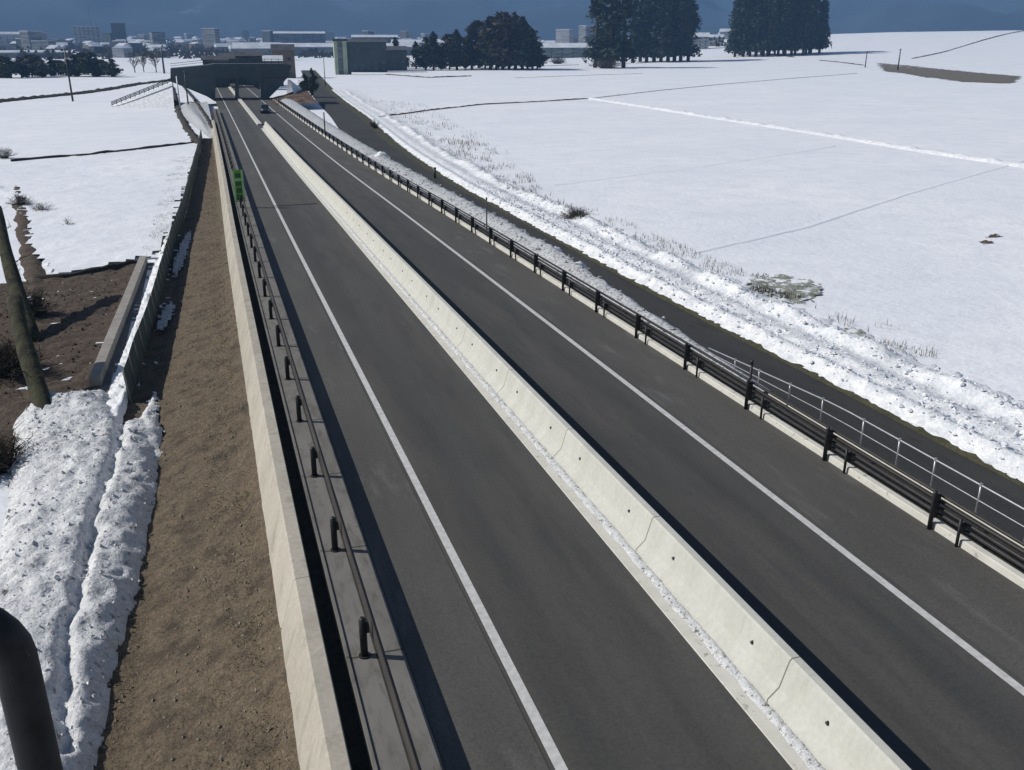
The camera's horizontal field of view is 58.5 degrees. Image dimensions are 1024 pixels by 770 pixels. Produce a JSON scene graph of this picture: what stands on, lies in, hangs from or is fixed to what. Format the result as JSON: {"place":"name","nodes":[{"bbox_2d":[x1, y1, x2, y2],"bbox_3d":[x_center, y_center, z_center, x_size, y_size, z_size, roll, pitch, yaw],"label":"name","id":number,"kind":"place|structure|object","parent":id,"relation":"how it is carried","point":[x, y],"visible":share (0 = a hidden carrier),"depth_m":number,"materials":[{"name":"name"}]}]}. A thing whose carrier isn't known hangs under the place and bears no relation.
{"place":"outdoors","nodes":[
{"label":"outdoors","id":0,"kind":"place"},
{"bbox_2d":[0,263,136,452],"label":"bare field","id":1,"kind":"structure","parent":0,"point":[54,350],"depth_m":44.91,"materials":[{"name":"soil"}]},
{"bbox_2d":[0,270,135,440],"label":"stones","id":2,"kind":"object","parent":1,"relation":"on","point":[73,361],"visible":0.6,"depth_m":45.85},
{"bbox_2d":[112,82,175,107],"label":"approach bank","id":3,"kind":"structure","parent":0,"point":[163,96],"depth_m":205.80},
{"bbox_2d":[93,137,299,769],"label":"embankment","id":4,"kind":"structure","parent":0,"point":[134,745],"depth_m":23.09,"materials":[{"name":"soil"}]},
{"bbox_2d":[0,607,62,769],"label":"mast pipe","id":5,"kind":"object","parent":4,"relation":"on","point":[28,715],"visible":1,"depth_m":4.27,"materials":[{"name":"black metal"}]},
{"bbox_2d":[106,232,168,423],"bbox_3d":[-20.831,-6.067,53.348,1.042,0.524,44.068,-6,21,-15],"label":"snow strip","id":6,"kind":"object","parent":4,"relation":"on","point":[117,393],"visible":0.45,"depth_m":39.12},
{"bbox_2d":[157,301,174,329],"bbox_3d":[-17.673,-3.621,46.747,0.793,0.122,5.414,-7,21,-17],"label":"snow patch","id":7,"kind":"object","parent":4,"relation":"on","point":[165,316],"visible":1,"depth_m":46.37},
{"bbox_2d":[172,231,190,276],"bbox_3d":[-21.996,-8.915,61.025,0.865,0.110,14.733,-6,21,-14],"label":"snow patch","id":8,"kind":"object","parent":4,"relation":"on","point":[181,254],"visible":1,"depth_m":60.19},
{"bbox_2d":[98,226,290,769],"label":"stones","id":9,"kind":"object","parent":4,"relation":"on","point":[175,699],"visible":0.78,"depth_m":26.00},
{"bbox_2d":[109,153,292,769],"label":"dead grass","id":10,"kind":"structure","parent":4,"relation":"on","point":[235,413],"depth_m":24.94,"materials":[{"name":"plant"}]},
{"bbox_2d":[269,89,317,103],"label":"bare bank","id":11,"kind":"structure","parent":0,"point":[302,96],"depth_m":207.79,"materials":[{"name":"brown soil"}]},
{"bbox_2d":[0,30,1023,537],"bbox_3d":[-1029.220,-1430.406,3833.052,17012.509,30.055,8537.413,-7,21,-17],"label":"ground","id":12,"kind":"structure","parent":0,"point":[926,268],"depth_m":121.97,"materials":[{"name":"snow"}]},
{"bbox_2d":[0,57,21,77],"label":"tree","id":13,"kind":"object","parent":12,"relation":"on","point":[5,72],"visible":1,"depth_m":382.36,"materials":[{"name":"green plant"}]},
{"bbox_2d":[0,206,41,341],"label":"tree","id":14,"kind":"object","parent":12,"relation":"on","point":[13,279],"visible":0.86,"depth_m":46.04,"materials":[{"name":"brown plant"}]},
{"bbox_2d":[9,57,33,77],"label":"tree","id":15,"kind":"object","parent":12,"relation":"on","point":[25,69],"visible":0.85,"depth_m":386.80,"materials":[{"name":"green plant"}]},
{"bbox_2d":[0,424,43,473],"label":"bush","id":16,"kind":"object","parent":12,"relation":"on","point":[7,459],"visible":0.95,"depth_m":30.12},
{"bbox_2d":[0,333,54,380],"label":"bush","id":17,"kind":"object","parent":12,"relation":"on","point":[9,361],"visible":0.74,"depth_m":38.50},
{"bbox_2d":[12,185,45,297],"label":"dyke","id":18,"kind":"structure","parent":12,"relation":"on","point":[31,264],"depth_m":60.92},
{"bbox_2d":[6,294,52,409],"bbox_3d":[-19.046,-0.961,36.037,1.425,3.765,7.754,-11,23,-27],"label":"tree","id":19,"kind":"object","parent":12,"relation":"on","point":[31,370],"visible":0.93,"depth_m":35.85,"materials":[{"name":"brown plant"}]},
{"bbox_2d":[19,31,42,49],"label":"house","id":20,"kind":"structure","parent":12,"relation":"on","point":[27,37],"depth_m":980.69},
{"bbox_2d":[0,283,62,316],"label":"bush","id":21,"kind":"object","parent":12,"relation":"on","point":[35,303],"visible":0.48,"depth_m":47.21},
{"bbox_2d":[0,50,67,57],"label":"house","id":22,"kind":"structure","parent":12,"relation":"on","point":[15,52],"depth_m":877.84,"materials":[{"name":"white glass"}]},
{"bbox_2d":[28,58,53,77],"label":"tree","id":23,"kind":"object","parent":12,"relation":"on","point":[41,71],"visible":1,"depth_m":388.37,"materials":[{"name":"green plant"}]},
{"bbox_2d":[0,389,164,769],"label":"snow heap","id":24,"kind":"object","parent":12,"relation":"on","point":[79,664],"visible":0.9,"depth_m":24.70,"materials":[{"name":"snow"}]},
{"bbox_2d":[0,389,162,765],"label":"snow clods","id":25,"kind":"object","parent":24,"relation":"on","point":[80,699],"visible":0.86,"depth_m":26.28,"materials":[{"name":"snow"}]},
{"bbox_2d":[0,79,169,102],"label":"dyke","id":26,"kind":"structure","parent":12,"relation":"on","point":[74,93],"depth_m":259.70,"materials":[{"name":"soil"}]},
{"bbox_2d":[33,260,137,278],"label":"dyke","id":27,"kind":"structure","parent":12,"relation":"on","point":[101,268],"depth_m":56.30,"materials":[{"name":"soil"}]},
{"bbox_2d":[72,26,100,47],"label":"house","id":28,"kind":"structure","parent":12,"relation":"on","point":[85,33],"depth_m":1277.27,"materials":[{"name":"grey concrete"}]},
{"bbox_2d":[74,52,103,76],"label":"tree","id":29,"kind":"object","parent":12,"relation":"on","point":[90,68],"visible":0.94,"depth_m":398.03,"materials":[{"name":"green plant"}]},
{"bbox_2d":[0,144,200,272],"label":"field snow","id":30,"kind":"structure","parent":12,"relation":"on","point":[108,205],"depth_m":81.61,"materials":[{"name":"snow"}]},
{"bbox_2d":[10,141,193,161],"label":"dyke","id":31,"kind":"structure","parent":12,"relation":"on","point":[93,153],"depth_m":118.37,"materials":[{"name":"soil"}]},
{"bbox_2d":[99,58,123,76],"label":"tree","id":32,"kind":"object","parent":12,"relation":"on","point":[110,68],"visible":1,"depth_m":395.90,"materials":[{"name":"green plant"}]},
{"bbox_2d":[89,256,147,386],"bbox_3d":[-20.511,-4.051,48.438,0.464,0.620,23.871,-6,21,-15],"label":"concrete channel","id":33,"kind":"object","parent":12,"relation":"on","point":[101,364],"visible":0.89,"depth_m":44.29,"materials":[{"name":"concrete"}]},
{"bbox_2d":[110,23,126,42],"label":"house","id":34,"kind":"structure","parent":12,"relation":"on","point":[118,30],"depth_m":1247.96,"materials":[{"name":"concrete"}]},
{"bbox_2d":[89,263,152,392],"bbox_3d":[-20.034,-3.697,47.716,1.080,0.051,25.186,-6,21,-15],"label":"ditch","id":35,"kind":"object","parent":12,"relation":"on","point":[118,353],"visible":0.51,"depth_m":43.62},
{"bbox_2d":[112,46,132,57],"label":"house","id":36,"kind":"structure","parent":12,"relation":"on","point":[120,51],"depth_m":901.06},
{"bbox_2d":[122,130,202,402],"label":"fence","id":37,"kind":"object","parent":12,"relation":"on","point":[132,366],"visible":0.98,"depth_m":48.13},
{"bbox_2d":[174,87,205,143],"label":"ditch edge","id":38,"kind":"object","parent":12,"relation":"on","point":[188,129],"visible":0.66,"depth_m":160.04,"materials":[{"name":"soil"}]},
{"bbox_2d":[174,102,211,137],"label":"snow slope","id":39,"kind":"structure","parent":12,"relation":"on","point":[192,114],"depth_m":172.99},
{"bbox_2d":[201,28,220,50],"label":"house","id":40,"kind":"structure","parent":12,"relation":"on","point":[210,37],"depth_m":1141.24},
{"bbox_2d":[201,55,229,87],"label":"house","id":41,"kind":"structure","parent":12,"relation":"on","point":[222,82],"depth_m":268.71,"materials":[{"name":"concrete"}]},
{"bbox_2d":[234,51,262,89],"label":"house","id":42,"kind":"structure","parent":12,"relation":"on","point":[247,56],"depth_m":283.78,"materials":[{"name":"concrete"}]},
{"bbox_2d":[232,42,281,54],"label":"house","id":43,"kind":"structure","parent":12,"relation":"on","point":[265,47],"depth_m":808.82,"materials":[{"name":"white glass"}]},
{"bbox_2d":[212,120,351,769],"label":"retaining wall","id":44,"kind":"structure","parent":12,"relation":"on","point":[320,738],"depth_m":20.21,"materials":[{"name":"concrete"}]},
{"bbox_2d":[270,44,295,77],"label":"house","id":45,"kind":"structure","parent":12,"relation":"on","point":[286,51],"depth_m":381.69,"materials":[{"name":"concrete"}]},
{"bbox_2d":[273,31,325,42],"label":"house","id":46,"kind":"structure","parent":12,"relation":"on","point":[299,36],"depth_m":1353.24,"materials":[{"name":"grey glass"}]},
{"bbox_2d":[332,39,351,74],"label":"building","id":47,"kind":"structure","parent":12,"relation":"on","point":[342,57],"depth_m":427.10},
{"bbox_2d":[282,43,418,55],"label":"house","id":48,"kind":"structure","parent":12,"relation":"on","point":[325,47],"depth_m":996.32,"materials":[{"name":"white glass"}]},
{"bbox_2d":[0,33,726,59],"bbox_3d":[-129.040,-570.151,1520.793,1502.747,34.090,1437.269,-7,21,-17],"label":"trees","id":49,"kind":"object","parent":12,"relation":"on","point":[185,53],"visible":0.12,"depth_m":920.70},
{"bbox_2d":[346,39,387,71],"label":"house","id":50,"kind":"structure","parent":12,"relation":"on","point":[368,55],"depth_m":464.59,"materials":[{"name":"concrete"}]},
{"bbox_2d":[386,46,406,70],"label":"house","id":51,"kind":"structure","parent":12,"relation":"on","point":[396,58],"depth_m":489.63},
{"bbox_2d":[411,36,439,69],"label":"tree","id":52,"kind":"object","parent":12,"relation":"on","point":[421,55],"visible":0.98,"depth_m":495.84,"materials":[{"name":"green plant"}]},
{"bbox_2d":[422,31,444,69],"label":"tree","id":53,"kind":"object","parent":12,"relation":"on","point":[433,38],"visible":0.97,"depth_m":496.14,"materials":[{"name":"green plant"}]},
{"bbox_2d":[448,29,468,69],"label":"tree","id":54,"kind":"object","parent":12,"relation":"on","point":[456,46],"visible":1,"depth_m":499.36,"materials":[{"name":"green plant"}]},
{"bbox_2d":[463,24,481,68],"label":"tree","id":55,"kind":"object","parent":12,"relation":"on","point":[471,33],"visible":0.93,"depth_m":515.87,"materials":[{"name":"green plant"}]},
{"bbox_2d":[378,98,587,116],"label":"dyke","id":56,"kind":"structure","parent":12,"relation":"on","point":[483,104],"depth_m":214.29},
{"bbox_2d":[475,15,501,69],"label":"tree","id":57,"kind":"object","parent":12,"relation":"on","point":[485,61],"visible":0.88,"depth_m":499.18,"materials":[{"name":"green plant"}]},
{"bbox_2d":[477,11,519,69],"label":"tree","id":58,"kind":"object","parent":12,"relation":"on","point":[505,21],"visible":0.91,"depth_m":496.76,"materials":[{"name":"green plant"}]},
{"bbox_2d":[509,15,535,69],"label":"tree","id":59,"kind":"object","parent":12,"relation":"on","point":[523,26],"visible":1,"depth_m":496.02,"materials":[{"name":"green plant"}]},
{"bbox_2d":[279,97,770,390],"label":"snow berm","id":60,"kind":"structure","parent":12,"relation":"on","point":[549,252],"depth_m":55.13,"materials":[{"name":"snow"}]},
{"bbox_2d":[355,149,676,331],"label":"snow clods","id":61,"kind":"object","parent":60,"relation":"on","point":[599,277],"visible":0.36,"depth_m":58.65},
{"bbox_2d":[525,31,542,69],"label":"tree","id":62,"kind":"object","parent":12,"relation":"on","point":[534,47],"visible":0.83,"depth_m":507.92,"materials":[{"name":"green plant"}]},
{"bbox_2d":[556,29,572,42],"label":"building","id":63,"kind":"structure","parent":12,"relation":"on","point":[564,35],"depth_m":1164.93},
{"bbox_2d":[581,0,605,67],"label":"tree","id":64,"kind":"object","parent":12,"relation":"on","point":[596,9],"visible":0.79,"depth_m":541.67,"materials":[{"name":"green plant"}]},
{"bbox_2d":[587,0,630,61],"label":"tree","id":65,"kind":"object","parent":12,"relation":"on","point":[611,30],"visible":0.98,"depth_m":535.50,"materials":[{"name":"green plant"}]},
{"bbox_2d":[588,56,630,68],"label":"bush","id":66,"kind":"object","parent":12,"relation":"on","point":[606,64],"visible":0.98,"depth_m":532.67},
{"bbox_2d":[613,0,637,67],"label":"tree","id":67,"kind":"object","parent":12,"relation":"on","point":[625,44],"visible":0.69,"depth_m":544.10,"materials":[{"name":"green plant"}]},
{"bbox_2d":[626,0,648,62],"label":"tree","id":68,"kind":"object","parent":12,"relation":"on","point":[635,26],"visible":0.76,"depth_m":645.20,"materials":[{"name":"green plant"}]},
{"bbox_2d":[636,0,664,61],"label":"tree","id":69,"kind":"object","parent":12,"relation":"on","point":[648,7],"visible":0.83,"depth_m":648.24,"materials":[{"name":"green plant"}]},
{"bbox_2d":[649,0,676,61],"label":"tree","id":70,"kind":"object","parent":12,"relation":"on","point":[662,25],"visible":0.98,"depth_m":640.76,"materials":[{"name":"green plant"}]},
{"bbox_2d":[333,89,1023,482],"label":"snow bank","id":71,"kind":"structure","parent":12,"relation":"on","point":[461,171],"depth_m":44.67,"materials":[{"name":"snow"}]},
{"bbox_2d":[424,137,581,211],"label":"dry weeds","id":72,"kind":"object","parent":71,"relation":"on","point":[493,166],"visible":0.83,"depth_m":105.02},
{"bbox_2d":[573,206,868,331],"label":"dry weeds","id":73,"kind":"object","parent":71,"relation":"on","point":[707,260],"visible":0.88,"depth_m":58.82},
{"bbox_2d":[461,180,1023,467],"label":"snow clods","id":74,"kind":"object","parent":71,"relation":"on","point":[960,423],"visible":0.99,"depth_m":44.72,"materials":[{"name":"snow"}]},
{"bbox_2d":[747,273,821,303],"bbox_3d":[15.968,-5.717,53.174,4.818,0.269,6.504,-7,21,-17],"label":"grass patch","id":75,"kind":"object","parent":71,"relation":"on","point":[790,286],"visible":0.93,"depth_m":53.04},
{"bbox_2d":[669,0,695,61],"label":"tree","id":76,"kind":"object","parent":12,"relation":"on","point":[683,46],"visible":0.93,"depth_m":648.07,"materials":[{"name":"green plant"}]},
{"bbox_2d":[678,0,702,60],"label":"tree","id":77,"kind":"object","parent":12,"relation":"on","point":[693,19],"visible":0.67,"depth_m":653.41,"materials":[{"name":"green plant"}]},
{"bbox_2d":[691,32,709,48],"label":"house","id":78,"kind":"structure","parent":12,"relation":"on","point":[703,40],"depth_m":910.37,"materials":[{"name":"white glass"}]},
{"bbox_2d":[724,7,745,56],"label":"tree","id":79,"kind":"object","parent":12,"relation":"on","point":[737,17],"visible":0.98,"depth_m":708.49,"materials":[{"name":"green plant"}]},
{"bbox_2d":[460,219,1023,573],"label":"verge","id":80,"kind":"structure","parent":12,"relation":"on","point":[985,547],"depth_m":25.77,"materials":[{"name":"soil"}]},
{"bbox_2d":[730,0,755,56],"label":"tree","id":81,"kind":"object","parent":12,"relation":"on","point":[743,38],"visible":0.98,"depth_m":705.71,"materials":[{"name":"green plant"}]},
{"bbox_2d":[746,0,766,56],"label":"tree","id":82,"kind":"object","parent":12,"relation":"on","point":[758,19],"visible":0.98,"depth_m":702.60,"materials":[{"name":"green plant"}]},
{"bbox_2d":[758,0,780,56],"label":"tree","id":83,"kind":"object","parent":12,"relation":"on","point":[771,20],"visible":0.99,"depth_m":701.16,"materials":[{"name":"green plant"}]},
{"bbox_2d":[772,0,798,54],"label":"tree","id":84,"kind":"object","parent":12,"relation":"on","point":[783,37],"visible":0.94,"depth_m":704.70,"materials":[{"name":"green plant"}]},
{"bbox_2d":[786,0,808,54],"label":"tree","id":85,"kind":"object","parent":12,"relation":"on","point":[801,11],"visible":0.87,"depth_m":706.59,"materials":[{"name":"green plant"}]},
{"bbox_2d":[793,0,817,54],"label":"tree","id":86,"kind":"object","parent":12,"relation":"on","point":[810,20],"visible":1,"depth_m":706.38,"materials":[{"name":"green plant"}]},
{"bbox_2d":[588,97,1023,167],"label":"snow ridge","id":87,"kind":"structure","parent":12,"relation":"on","point":[955,155],"depth_m":137.12,"materials":[{"name":"snow"}]},
{"bbox_2d":[813,0,828,52],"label":"tree","id":88,"kind":"object","parent":12,"relation":"on","point":[823,15],"visible":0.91,"depth_m":725.31,"materials":[{"name":"green plant"}]},
{"bbox_2d":[691,161,1023,253],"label":"dyke","id":89,"kind":"structure","parent":12,"relation":"on","point":[800,228],"depth_m":74.02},
{"bbox_2d":[763,391,1023,547],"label":"retaining wall","id":90,"kind":"structure","parent":12,"relation":"on","point":[898,472],"depth_m":24.31,"materials":[{"name":"concrete"}]},
{"bbox_2d":[709,348,1023,540],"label":"handrail","id":91,"kind":"object","parent":90,"relation":"on","point":[981,485],"visible":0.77,"depth_m":24.52,"materials":[{"name":"metal"}]},
{"bbox_2d":[878,63,1019,82],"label":"bare soil","id":92,"kind":"structure","parent":12,"relation":"on","point":[961,76],"depth_m":425.88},
{"bbox_2d":[0,0,1023,40],"bbox_3d":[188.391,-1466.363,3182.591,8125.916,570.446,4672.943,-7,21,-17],"label":"hills","id":93,"kind":"structure","parent":0,"point":[171,19],"depth_m":2993.99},
{"bbox_2d":[537,43,590,58],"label":"house","id":94,"kind":"structure","parent":0,"point":[567,50],"depth_m":833.25,"materials":[{"name":"white glass"}]},
{"bbox_2d":[215,83,1023,769],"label":"road","id":95,"kind":"structure","parent":0,"point":[615,671],"depth_m":20.33,"materials":[{"name":"asphalt"}]},
{"bbox_2d":[170,58,289,100],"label":"overpass","id":96,"kind":"object","parent":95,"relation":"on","point":[273,77],"visible":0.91,"depth_m":211.23,"materials":[{"name":"concrete"}]},
{"bbox_2d":[212,111,370,769],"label":"drain","id":97,"kind":"object","parent":95,"relation":"on","point":[357,754],"visible":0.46,"depth_m":20.64,"materials":[{"name":"soil"}]},
{"bbox_2d":[213,109,444,769],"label":"gutter","id":98,"kind":"object","parent":95,"relation":"on","point":[384,747],"visible":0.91,"depth_m":19.54,"materials":[{"name":"concrete"}]},
{"bbox_2d":[232,170,245,201],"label":"marker sign","id":99,"kind":"object","parent":98,"relation":"on","point":[238,183],"visible":0.99,"depth_m":66.64,"materials":[{"name":"green metal"}]},
{"bbox_2d":[215,109,421,769],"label":"guard rail","id":100,"kind":"object","parent":98,"relation":"on","point":[364,625],"visible":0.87,"depth_m":20.38,"materials":[{"name":"black metal"}]},
{"bbox_2d":[228,149,411,769],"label":"gutter seam","id":101,"kind":"object","parent":98,"relation":"on","point":[346,553],"visible":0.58,"depth_m":19.41,"materials":[{"name":"soil"}]},
{"bbox_2d":[219,109,548,769],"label":"road shoulder","id":102,"kind":"object","parent":95,"relation":"on","point":[477,721],"visible":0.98,"depth_m":19.99},
{"bbox_2d":[216,87,567,769],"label":"edge line","id":103,"kind":"object","parent":95,"relation":"on","point":[550,747],"visible":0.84,"depth_m":20.14,"materials":[{"name":"paint"}]},
{"bbox_2d":[261,128,809,769],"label":"median base","id":104,"kind":"object","parent":95,"relation":"on","point":[765,724],"visible":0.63,"depth_m":19.84,"materials":[{"name":"concrete"}]},
{"bbox_2d":[263,128,825,769],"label":"snow crust","id":105,"kind":"object","parent":104,"relation":"on","point":[773,716],"visible":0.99,"depth_m":19.88},
{"bbox_2d":[263,121,911,769],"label":"median barrier","id":106,"kind":"object","parent":104,"relation":"on","point":[831,729],"visible":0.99,"depth_m":19.01,"materials":[{"name":"concrete"}]},
{"bbox_2d":[245,86,1023,695],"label":"edge line","id":107,"kind":"object","parent":95,"relation":"on","point":[999,672],"visible":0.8,"depth_m":22.45,"materials":[{"name":"paint"}]},
{"bbox_2d":[260,98,1023,680],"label":"road shoulder","id":108,"kind":"object","parent":95,"relation":"attached to","point":[970,596],"visible":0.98,"depth_m":24.63},
{"bbox_2d":[273,99,1023,588],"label":"kerb","id":109,"kind":"structure","parent":95,"relation":"on","point":[973,549],"depth_m":26.26,"materials":[{"name":"concrete"}]},
{"bbox_2d":[278,99,1023,568],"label":"guard rail","id":110,"kind":"object","parent":109,"relation":"on","point":[934,501],"visible":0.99,"depth_m":27.61,"materials":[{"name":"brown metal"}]},
{"bbox_2d":[301,70,1023,540],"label":"side road","id":111,"kind":"structure","parent":0,"point":[693,328],"depth_m":36.46,"materials":[{"name":"asphalt"}]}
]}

